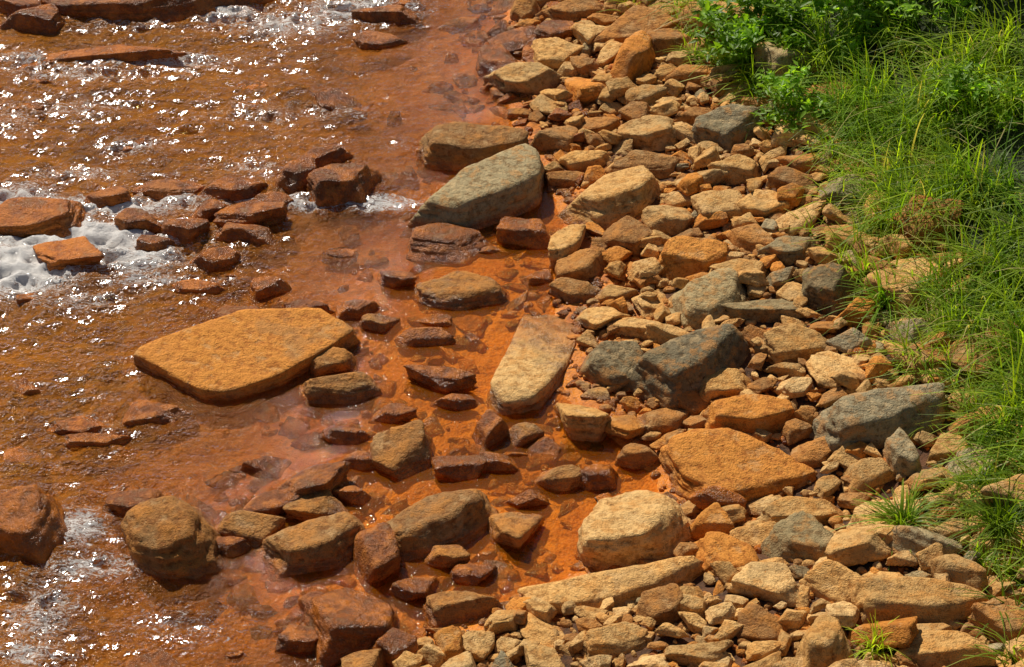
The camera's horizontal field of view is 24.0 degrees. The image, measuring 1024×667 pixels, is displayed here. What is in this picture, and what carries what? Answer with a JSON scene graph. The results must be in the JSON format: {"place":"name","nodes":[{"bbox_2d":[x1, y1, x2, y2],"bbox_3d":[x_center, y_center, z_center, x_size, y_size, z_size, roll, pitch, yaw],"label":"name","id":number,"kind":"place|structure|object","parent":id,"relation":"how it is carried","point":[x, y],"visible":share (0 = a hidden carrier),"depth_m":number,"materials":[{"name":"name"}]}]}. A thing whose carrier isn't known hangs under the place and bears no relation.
{"place":"outdoors","nodes":[
{"label":"outdoors","id":0,"kind":"place"},
{"bbox_2d":[0,0,506,666],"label":"river water","id":1,"kind":"structure","parent":0,"point":[22,264],"depth_m":17.46,"materials":[{"name":"liquid"}]},
{"bbox_2d":[0,4,73,42],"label":"wet boulder","id":2,"kind":"object","parent":1,"relation":"in","point":[48,20],"visible":1,"depth_m":19.72,"materials":[{"name":"stone"}]},
{"bbox_2d":[0,484,80,582],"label":"wet boulder","id":3,"kind":"object","parent":1,"relation":"in","point":[33,528],"visible":0.98,"depth_m":14.83,"materials":[{"name":"stone"}]},
{"bbox_2d":[0,197,87,242],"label":"wet boulder","id":4,"kind":"object","parent":1,"relation":"on","point":[23,217],"visible":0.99,"depth_m":17.51,"materials":[{"name":"stone"}]},
{"bbox_2d":[33,236,104,270],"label":"wet boulder","id":5,"kind":"object","parent":1,"relation":"on","point":[81,251],"visible":1,"depth_m":17.17,"materials":[{"name":"stone"}]},
{"bbox_2d":[45,416,111,436],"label":"wet boulder","id":6,"kind":"object","parent":1,"relation":"in","point":[78,424],"visible":1,"depth_m":15.72,"materials":[{"name":"stone"}]},
{"bbox_2d":[63,433,135,448],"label":"wet boulder","id":7,"kind":"object","parent":1,"relation":"in","point":[88,440],"visible":1,"depth_m":15.63,"materials":[{"name":"stone"}]},
{"bbox_2d":[14,44,187,71],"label":"wet boulder","id":8,"kind":"object","parent":1,"relation":"in","point":[123,53],"visible":1,"depth_m":19.34,"materials":[{"name":"stone"}]},
{"bbox_2d":[111,208,161,235],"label":"wet boulder","id":9,"kind":"object","parent":1,"relation":"on","point":[131,218],"visible":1,"depth_m":17.50,"materials":[{"name":"stone"}]},
{"bbox_2d":[105,488,169,517],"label":"wet boulder","id":10,"kind":"object","parent":1,"relation":"in","point":[121,502],"visible":0.63,"depth_m":15.12,"materials":[{"name":"stone"}]},
{"bbox_2d":[40,0,274,34],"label":"wet boulder","id":11,"kind":"object","parent":1,"relation":"on","point":[145,11],"visible":0.81,"depth_m":19.88,"materials":[{"name":"stone"}]},
{"bbox_2d":[130,179,204,199],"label":"wet boulder","id":12,"kind":"object","parent":1,"relation":"in","point":[158,189],"visible":1,"depth_m":17.88,"materials":[{"name":"stone"}]},
{"bbox_2d":[161,218,210,247],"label":"wet boulder","id":13,"kind":"object","parent":1,"relation":"in","point":[185,231],"visible":0.98,"depth_m":17.42,"materials":[{"name":"stone"}]},
{"bbox_2d":[189,246,241,271],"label":"wet boulder","id":14,"kind":"object","parent":1,"relation":"in","point":[216,259],"visible":1,"depth_m":17.16,"materials":[{"name":"stone"}]},
{"bbox_2d":[187,176,268,205],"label":"wet boulder","id":15,"kind":"object","parent":1,"relation":"in","point":[231,189],"visible":0.95,"depth_m":17.82,"materials":[{"name":"stone"}]},
{"bbox_2d":[213,222,283,251],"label":"wet boulder","id":16,"kind":"object","parent":1,"relation":"in","point":[253,235],"visible":1,"depth_m":17.41,"materials":[{"name":"stone"}]},
{"bbox_2d":[213,200,287,231],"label":"wet boulder","id":17,"kind":"object","parent":1,"relation":"in","point":[262,213],"visible":0.94,"depth_m":17.55,"materials":[{"name":"stone"}]},
{"bbox_2d":[248,276,291,303],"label":"wet boulder","id":18,"kind":"object","parent":1,"relation":"in","point":[263,289],"visible":1,"depth_m":16.89,"materials":[{"name":"stone"}]},
{"bbox_2d":[243,488,303,515],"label":"wet boulder","id":19,"kind":"object","parent":1,"relation":"on","point":[272,502],"visible":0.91,"depth_m":15.10,"materials":[{"name":"stone"}]},
{"bbox_2d":[272,157,316,196],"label":"wet boulder","id":20,"kind":"object","parent":1,"relation":"in","point":[292,177],"visible":0.85,"depth_m":17.93,"materials":[{"name":"stone"}]},
{"bbox_2d":[275,624,317,655],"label":"wet boulder","id":21,"kind":"object","parent":1,"relation":"on","point":[293,639],"visible":0.99,"depth_m":14.16,"materials":[{"name":"stone"}]},
{"bbox_2d":[245,511,364,581],"bbox_3d":[-1.221,1.358,14.847,0.938,0.339,0.489,-11,39,-14],"label":"wet boulder","id":22,"kind":"object","parent":1,"relation":"on","point":[323,546],"visible":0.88,"depth_m":14.74,"materials":[{"name":"stone"}]},
{"bbox_2d":[283,490,347,522],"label":"sandstone boulder","id":23,"kind":"object","parent":1,"relation":"in","point":[306,507],"visible":0.88,"depth_m":15.06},
{"bbox_2d":[318,426,372,446],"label":"wet boulder","id":24,"kind":"object","parent":1,"relation":"on","point":[344,436],"visible":1,"depth_m":15.65,"materials":[{"name":"stone"}]},
{"bbox_2d":[299,587,399,666],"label":"wet boulder","id":25,"kind":"object","parent":1,"relation":"on","point":[344,622],"visible":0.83,"depth_m":14.12,"materials":[{"name":"stone"}]},
{"bbox_2d":[349,4,423,26],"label":"wet boulder","id":26,"kind":"object","parent":1,"relation":"in","point":[397,14],"visible":1,"depth_m":19.84,"materials":[{"name":"stone"}]},
{"bbox_2d":[369,628,417,666],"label":"wet boulder","id":27,"kind":"object","parent":1,"relation":"on","point":[394,643],"visible":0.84,"depth_m":14.01,"materials":[{"name":"stone"}]},
{"bbox_2d":[387,576,439,601],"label":"wet boulder","id":28,"kind":"object","parent":1,"relation":"on","point":[413,589],"visible":0.97,"depth_m":14.52,"materials":[{"name":"stone"}]},
{"bbox_2d":[394,327,455,349],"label":"wet boulder","id":29,"kind":"object","parent":1,"relation":"on","point":[419,338],"visible":1,"depth_m":16.47,"materials":[{"name":"stone"}]},
{"bbox_2d":[403,364,476,395],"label":"wet boulder","id":30,"kind":"object","parent":1,"relation":"on","point":[443,380],"visible":1,"depth_m":16.09,"materials":[{"name":"stone"}]},
{"bbox_2d":[431,454,486,483],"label":"wet boulder","id":31,"kind":"object","parent":1,"relation":"on","point":[467,469],"visible":1,"depth_m":15.38,"materials":[{"name":"stone"}]},
{"bbox_2d":[411,271,509,317],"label":"wet boulder","id":32,"kind":"object","parent":1,"relation":"on","point":[453,294],"visible":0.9,"depth_m":16.82,"materials":[{"name":"stone"}]},
{"bbox_2d":[421,591,502,627],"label":"sandstone boulder","id":33,"kind":"object","parent":1,"relation":"in","point":[443,609],"visible":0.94,"depth_m":14.34,"materials":[{"name":"stone"}]},
{"bbox_2d":[534,464,581,496],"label":"sandstone boulder","id":34,"kind":"object","parent":1,"relation":"in","point":[562,481],"visible":1,"depth_m":15.30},
{"bbox_2d":[579,464,620,494],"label":"wet boulder","id":35,"kind":"object","parent":1,"relation":"on","point":[595,479],"visible":1,"depth_m":15.30,"materials":[{"name":"stone"}]},
{"bbox_2d":[0,0,1023,666],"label":"riverbank ground","id":36,"kind":"structure","parent":0,"point":[558,538],"depth_m":17.07,"materials":[{"name":"soil"}]},
{"bbox_2d":[117,496,230,602],"bbox_3d":[-2.057,1.294,14.901,0.851,0.515,0.844,0,38,0],"label":"sandstone boulder","id":37,"kind":"object","parent":36,"relation":"on","point":[169,538],"visible":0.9,"depth_m":14.69,"materials":[{"name":"stone"}]},
{"bbox_2d":[133,307,360,414],"bbox_3d":[-1.779,0.198,16.387,1.483,0.355,0.780,-19,42,-23],"label":"sandstone slab","id":38,"kind":"object","parent":36,"relation":"on","point":[238,356],"depth_m":16.23,"materials":[{"name":"stone"}]},
{"bbox_2d":[215,510,285,551],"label":"sandstone boulder","id":39,"kind":"object","parent":36,"relation":"on","point":[254,529],"visible":0.84,"depth_m":14.91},
{"bbox_2d":[276,461,350,494],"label":"wet boulder","id":40,"kind":"object","parent":36,"relation":"on","point":[331,477],"visible":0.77,"depth_m":15.21,"materials":[{"name":"stone"}]},
{"bbox_2d":[309,347,357,378],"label":"sandstone boulder","id":41,"kind":"object","parent":36,"relation":"on","point":[329,361],"visible":0.96,"depth_m":16.22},
{"bbox_2d":[298,372,384,410],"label":"sandstone boulder","id":42,"kind":"object","parent":36,"relation":"on","point":[354,391],"visible":1,"depth_m":15.98,"materials":[{"name":"stone"}]},
{"bbox_2d":[303,163,386,219],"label":"wet boulder","id":43,"kind":"object","parent":36,"relation":"on","point":[329,186],"visible":1,"depth_m":17.79,"materials":[{"name":"stone"}]},
{"bbox_2d":[352,522,400,591],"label":"wet boulder","id":44,"kind":"object","parent":36,"relation":"on","point":[376,559],"visible":1,"depth_m":14.66,"materials":[{"name":"stone"}]},
{"bbox_2d":[367,420,433,488],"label":"sandstone boulder","id":45,"kind":"object","parent":36,"relation":"on","point":[401,455],"visible":0.98,"depth_m":15.45,"materials":[{"name":"stone"}]},
{"bbox_2d":[386,489,498,575],"bbox_3d":[-0.396,1.233,15.002,0.870,0.374,0.632,-15,40,-18],"label":"sandstone boulder","id":46,"kind":"object","parent":36,"relation":"on","point":[421,528],"visible":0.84,"depth_m":14.88,"materials":[{"name":"stone"}]},
{"bbox_2d":[423,544,469,568],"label":"sandstone boulder","id":47,"kind":"object","parent":36,"relation":"on","point":[451,556],"visible":1,"depth_m":14.73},
{"bbox_2d":[406,222,493,266],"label":"wet boulder","id":48,"kind":"object","parent":36,"relation":"on","point":[449,244],"visible":1,"depth_m":17.27,"materials":[{"name":"stone"}]},
{"bbox_2d":[399,143,544,237],"bbox_3d":[-0.244,-0.964,17.746,1.302,0.423,0.623,-25,44,-28],"label":"grey boulder","id":49,"kind":"object","parent":36,"relation":"on","point":[486,195],"visible":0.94,"depth_m":17.60,"materials":[{"name":"stone"}]},
{"bbox_2d":[416,122,528,179],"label":"sandstone boulder","id":50,"kind":"object","parent":36,"relation":"on","point":[449,150],"visible":0.68,"depth_m":18.16,"materials":[{"name":"stone"}]},
{"bbox_2d":[472,409,509,451],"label":"wet boulder","id":51,"kind":"object","parent":36,"relation":"on","point":[492,428],"visible":1,"depth_m":15.66,"materials":[{"name":"stone"}]},
{"bbox_2d":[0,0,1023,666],"bbox_3d":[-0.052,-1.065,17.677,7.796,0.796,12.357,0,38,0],"label":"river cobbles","id":52,"kind":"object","parent":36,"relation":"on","point":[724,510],"visible":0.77,"depth_m":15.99,"materials":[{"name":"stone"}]},
{"bbox_2d":[487,512,544,553],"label":"sandstone boulder","id":53,"kind":"object","parent":36,"relation":"on","point":[515,532],"visible":1,"depth_m":14.92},
{"bbox_2d":[483,62,563,95],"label":"sandstone boulder","id":54,"kind":"object","parent":36,"relation":"on","point":[528,78],"visible":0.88,"depth_m":18.95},
{"bbox_2d":[496,216,550,252],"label":"wet boulder","id":55,"kind":"object","parent":36,"relation":"on","point":[532,234],"visible":0.99,"depth_m":17.36,"materials":[{"name":"stone"}]},
{"bbox_2d":[485,314,575,421],"bbox_3d":[0.158,0.201,16.361,0.520,0.286,1.279,9,39,11],"label":"sandstone slab","id":56,"kind":"object","parent":36,"relation":"on","point":[526,380],"depth_m":16.14,"materials":[{"name":"stone"}]},
{"bbox_2d":[529,125,577,152],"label":"sandstone boulder","id":57,"kind":"object","parent":36,"relation":"on","point":[553,139],"visible":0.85,"depth_m":18.26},
{"bbox_2d":[531,37,584,68],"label":"sandstone boulder","id":58,"kind":"object","parent":36,"relation":"on","point":[555,52],"visible":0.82,"depth_m":19.23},
{"bbox_2d":[548,224,585,268],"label":"sandstone boulder","id":59,"kind":"object","parent":36,"relation":"on","point":[566,241],"visible":0.88,"depth_m":17.19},
{"bbox_2d":[535,0,603,22],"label":"sandstone boulder","id":60,"kind":"object","parent":36,"relation":"on","point":[574,11],"visible":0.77,"depth_m":19.73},
{"bbox_2d":[554,246,607,280],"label":"sandstone boulder","id":61,"kind":"object","parent":36,"relation":"on","point":[586,264],"visible":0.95,"depth_m":17.02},
{"bbox_2d":[553,403,610,445],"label":"sandstone boulder","id":62,"kind":"object","parent":36,"relation":"on","point":[581,424],"visible":0.98,"depth_m":15.66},
{"bbox_2d":[508,556,703,615],"bbox_3d":[0.629,1.582,14.476,1.292,0.359,0.409,-6,38,-8],"label":"sandstone slab","id":63,"kind":"object","parent":36,"relation":"on","point":[620,586],"depth_m":14.41,"materials":[{"name":"stone"}]},
{"bbox_2d":[557,165,661,230],"bbox_3d":[0.770,-0.942,17.688,1.014,0.396,0.727,-13,40,-16],"label":"sandstone boulder","id":64,"kind":"object","parent":36,"relation":"on","point":[606,201],"visible":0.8,"depth_m":17.55,"materials":[{"name":"stone"}]},
{"bbox_2d":[579,340,643,387],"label":"grey boulder","id":65,"kind":"object","parent":36,"relation":"on","point":[606,363],"visible":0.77,"depth_m":16.08,"materials":[{"name":"stone"}]},
{"bbox_2d":[579,621,647,659],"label":"sandstone boulder","id":66,"kind":"object","parent":36,"relation":"on","point":[624,637],"visible":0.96,"depth_m":13.88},
{"bbox_2d":[610,30,655,80],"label":"sandstone boulder","id":67,"kind":"object","parent":36,"relation":"on","point":[635,56],"visible":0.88,"depth_m":18.90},
{"bbox_2d":[576,490,693,570],"bbox_3d":[0.827,1.233,14.912,0.906,0.416,0.687,0,38,0],"label":"sandstone boulder","id":68,"kind":"object","parent":36,"relation":"on","point":[627,529],"visible":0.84,"depth_m":14.71,"materials":[{"name":"stone"}]},
{"bbox_2d":[591,5,678,51],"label":"sandstone boulder","id":69,"kind":"object","parent":36,"relation":"on","point":[624,26],"visible":0.67,"depth_m":19.35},
{"bbox_2d":[614,443,659,469],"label":"sandstone boulder","id":70,"kind":"object","parent":36,"relation":"on","point":[634,456],"visible":1,"depth_m":15.45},
{"bbox_2d":[604,150,684,178],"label":"sandstone boulder","id":71,"kind":"object","parent":36,"relation":"on","point":[659,166],"visible":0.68,"depth_m":17.91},
{"bbox_2d":[617,115,677,150],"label":"sandstone boulder","id":72,"kind":"object","parent":36,"relation":"on","point":[655,132],"visible":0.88,"depth_m":18.20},
{"bbox_2d":[637,408,689,434],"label":"sandstone boulder","id":73,"kind":"object","parent":36,"relation":"on","point":[664,420],"visible":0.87,"depth_m":15.68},
{"bbox_2d":[641,205,693,235],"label":"sandstone boulder","id":74,"kind":"object","parent":36,"relation":"on","point":[668,219],"visible":0.84,"depth_m":17.39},
{"bbox_2d":[627,324,748,408],"bbox_3d":[1.257,0.232,16.104,1.088,0.503,0.708,-26,45,-29],"label":"grey boulder","id":75,"kind":"object","parent":36,"relation":"on","point":[667,373],"visible":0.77,"depth_m":15.90,"materials":[{"name":"stone"}]},
{"bbox_2d":[658,235,728,280],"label":"sandstone boulder","id":76,"kind":"object","parent":36,"relation":"on","point":[682,256],"visible":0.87,"depth_m":16.93,"materials":[{"name":"stone"}]},
{"bbox_2d":[664,641,730,665],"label":"sandstone boulder","id":77,"kind":"object","parent":36,"relation":"on","point":[697,654],"visible":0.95,"depth_m":13.72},
{"bbox_2d":[668,267,746,329],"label":"grey boulder","id":78,"kind":"object","parent":36,"relation":"on","point":[696,302],"visible":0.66,"depth_m":16.52,"materials":[{"name":"stone"}]},
{"bbox_2d":[690,189,745,220],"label":"sandstone boulder","id":79,"kind":"object","parent":36,"relation":"on","point":[707,203],"visible":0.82,"depth_m":17.45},
{"bbox_2d":[699,368,751,401],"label":"sandstone boulder","id":80,"kind":"object","parent":36,"relation":"on","point":[728,382],"visible":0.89,"depth_m":15.82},
{"bbox_2d":[693,531,758,572],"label":"sandstone boulder","id":81,"kind":"object","parent":36,"relation":"on","point":[713,546],"visible":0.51,"depth_m":14.55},
{"bbox_2d":[691,104,764,150],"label":"grey boulder","id":82,"kind":"object","parent":36,"relation":"on","point":[723,127],"visible":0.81,"depth_m":18.10,"materials":[{"name":"stone"}]},
{"bbox_2d":[707,154,761,184],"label":"sandstone boulder","id":83,"kind":"object","parent":36,"relation":"on","point":[740,168],"visible":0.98,"depth_m":17.74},
{"bbox_2d":[659,427,815,502],"bbox_3d":[1.445,0.876,15.386,0.974,0.348,0.833,-10,39,-12],"label":"sandstone slab","id":84,"kind":"object","parent":36,"relation":"on","point":[749,468],"depth_m":15.24,"materials":[{"name":"stone"}]},
{"bbox_2d":[701,394,794,434],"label":"sandstone boulder","id":85,"kind":"object","parent":36,"relation":"on","point":[751,413],"visible":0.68,"depth_m":15.52,"materials":[{"name":"stone"}]},
{"bbox_2d":[688,0,814,66],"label":"leafy shrub","id":86,"kind":"object","parent":36,"relation":"on","point":[738,31],"visible":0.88,"depth_m":18.65,"materials":[{"name":"plant"}]},
{"bbox_2d":[736,604,787,640],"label":"sandstone boulder","id":87,"kind":"object","parent":36,"relation":"on","point":[759,622],"visible":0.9,"depth_m":13.93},
{"bbox_2d":[736,189,789,218],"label":"sandstone boulder","id":88,"kind":"object","parent":36,"relation":"on","point":[765,204],"visible":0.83,"depth_m":17.38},
{"bbox_2d":[721,299,808,322],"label":"grey boulder","id":89,"kind":"object","parent":36,"relation":"on","point":[771,310],"visible":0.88,"depth_m":16.40,"materials":[{"name":"stone"}]},
{"bbox_2d":[757,235,816,264],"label":"grey boulder","id":90,"kind":"object","parent":36,"relation":"on","point":[783,250],"visible":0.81,"depth_m":16.88,"materials":[{"name":"stone"}]},
{"bbox_2d":[746,59,835,133],"bbox_3d":[2.114,-1.814,18.155,0.689,0.504,0.847,0,38,0],"label":"leafy shrub","id":91,"kind":"object","parent":36,"relation":"on","point":[785,84],"visible":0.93,"depth_m":18.04,"materials":[{"name":"plant"}]},
{"bbox_2d":[763,323,828,364],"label":"sandstone boulder","id":92,"kind":"object","parent":36,"relation":"on","point":[786,341],"visible":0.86,"depth_m":16.03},
{"bbox_2d":[760,510,833,561],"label":"grey boulder","id":93,"kind":"object","parent":36,"relation":"on","point":[802,534],"visible":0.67,"depth_m":14.54,"materials":[{"name":"stone"}]},
{"bbox_2d":[756,496,840,524],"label":"sandstone boulder","id":94,"kind":"object","parent":36,"relation":"on","point":[822,511],"visible":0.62,"depth_m":14.89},
{"bbox_2d":[790,436,831,467],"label":"sandstone boulder","id":95,"kind":"object","parent":36,"relation":"on","point":[816,452],"visible":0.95,"depth_m":15.31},
{"bbox_2d":[599,0,1023,666],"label":"grass","id":96,"kind":"structure","parent":36,"relation":"on","point":[916,119],"depth_m":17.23,"materials":[{"name":"plant"}]},
{"bbox_2d":[795,614,853,666],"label":"sandstone boulder","id":97,"kind":"object","parent":36,"relation":"on","point":[824,641],"visible":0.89,"depth_m":13.65,"materials":[{"name":"stone"}]},
{"bbox_2d":[738,0,918,68],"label":"leafy shrub","id":98,"kind":"object","parent":36,"relation":"on","point":[783,6],"visible":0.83,"depth_m":18.55,"materials":[{"name":"plant"}]},
{"bbox_2d":[801,262,860,314],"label":"grey boulder","id":99,"kind":"object","parent":36,"relation":"on","point":[822,285],"visible":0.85,"depth_m":16.39,"materials":[{"name":"stone"}]},
{"bbox_2d":[799,559,862,602],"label":"sandstone boulder","id":100,"kind":"object","parent":36,"relation":"on","point":[829,580],"visible":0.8,"depth_m":14.17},
{"bbox_2d":[841,457,895,492],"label":"sandstone boulder","id":101,"kind":"object","parent":36,"relation":"on","point":[872,473],"visible":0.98,"depth_m":15.08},
{"bbox_2d":[809,382,947,453],"bbox_3d":[2.315,0.590,15.603,1.234,0.583,0.772,0,38,0],"label":"grey boulder","id":102,"kind":"object","parent":36,"relation":"on","point":[878,417],"visible":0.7,"depth_m":15.35,"materials":[{"name":"stone"}]},
{"bbox_2d":[830,471,959,573],"bbox_3d":[2.399,1.089,14.583,0.863,0.369,0.830,-21,43,-25],"label":"grass tuft","id":103,"kind":"object","parent":36,"relation":"on","point":[909,513],"visible":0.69,"depth_m":14.65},
{"bbox_2d":[881,427,922,478],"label":"grey boulder","id":104,"kind":"object","parent":36,"relation":"on","point":[900,453],"visible":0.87,"depth_m":15.10,"materials":[{"name":"stone"}]},
{"bbox_2d":[851,576,988,623],"bbox_3d":[2.411,1.724,14.154,1.318,0.562,0.462,0,38,0],"label":"sandstone slab","id":105,"kind":"object","parent":36,"relation":"on","point":[927,600],"depth_m":14.00,"materials":[{"name":"stone"}]},
{"bbox_2d":[854,0,1003,29],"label":"leafy shrub","id":106,"kind":"object","parent":36,"relation":"on","point":[911,8],"visible":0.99,"depth_m":18.34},
{"bbox_2d":[896,630,997,666],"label":"sandstone boulder","id":107,"kind":"object","parent":36,"relation":"on","point":[937,648],"visible":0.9,"depth_m":13.73,"materials":[{"name":"stone"}]},
{"bbox_2d":[904,464,1023,577],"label":"grass tuft","id":108,"kind":"object","parent":36,"relation":"on","point":[999,511],"visible":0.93,"depth_m":14.50,"materials":[{"name":"plant"}]},
{"bbox_2d":[922,52,1023,131],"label":"leafy shrub","id":109,"kind":"object","parent":36,"relation":"on","point":[955,75],"visible":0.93,"depth_m":17.59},
{"bbox_2d":[968,596,1023,643],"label":"sandstone boulder","id":110,"kind":"object","parent":36,"relation":"on","point":[984,613],"visible":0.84,"depth_m":13.90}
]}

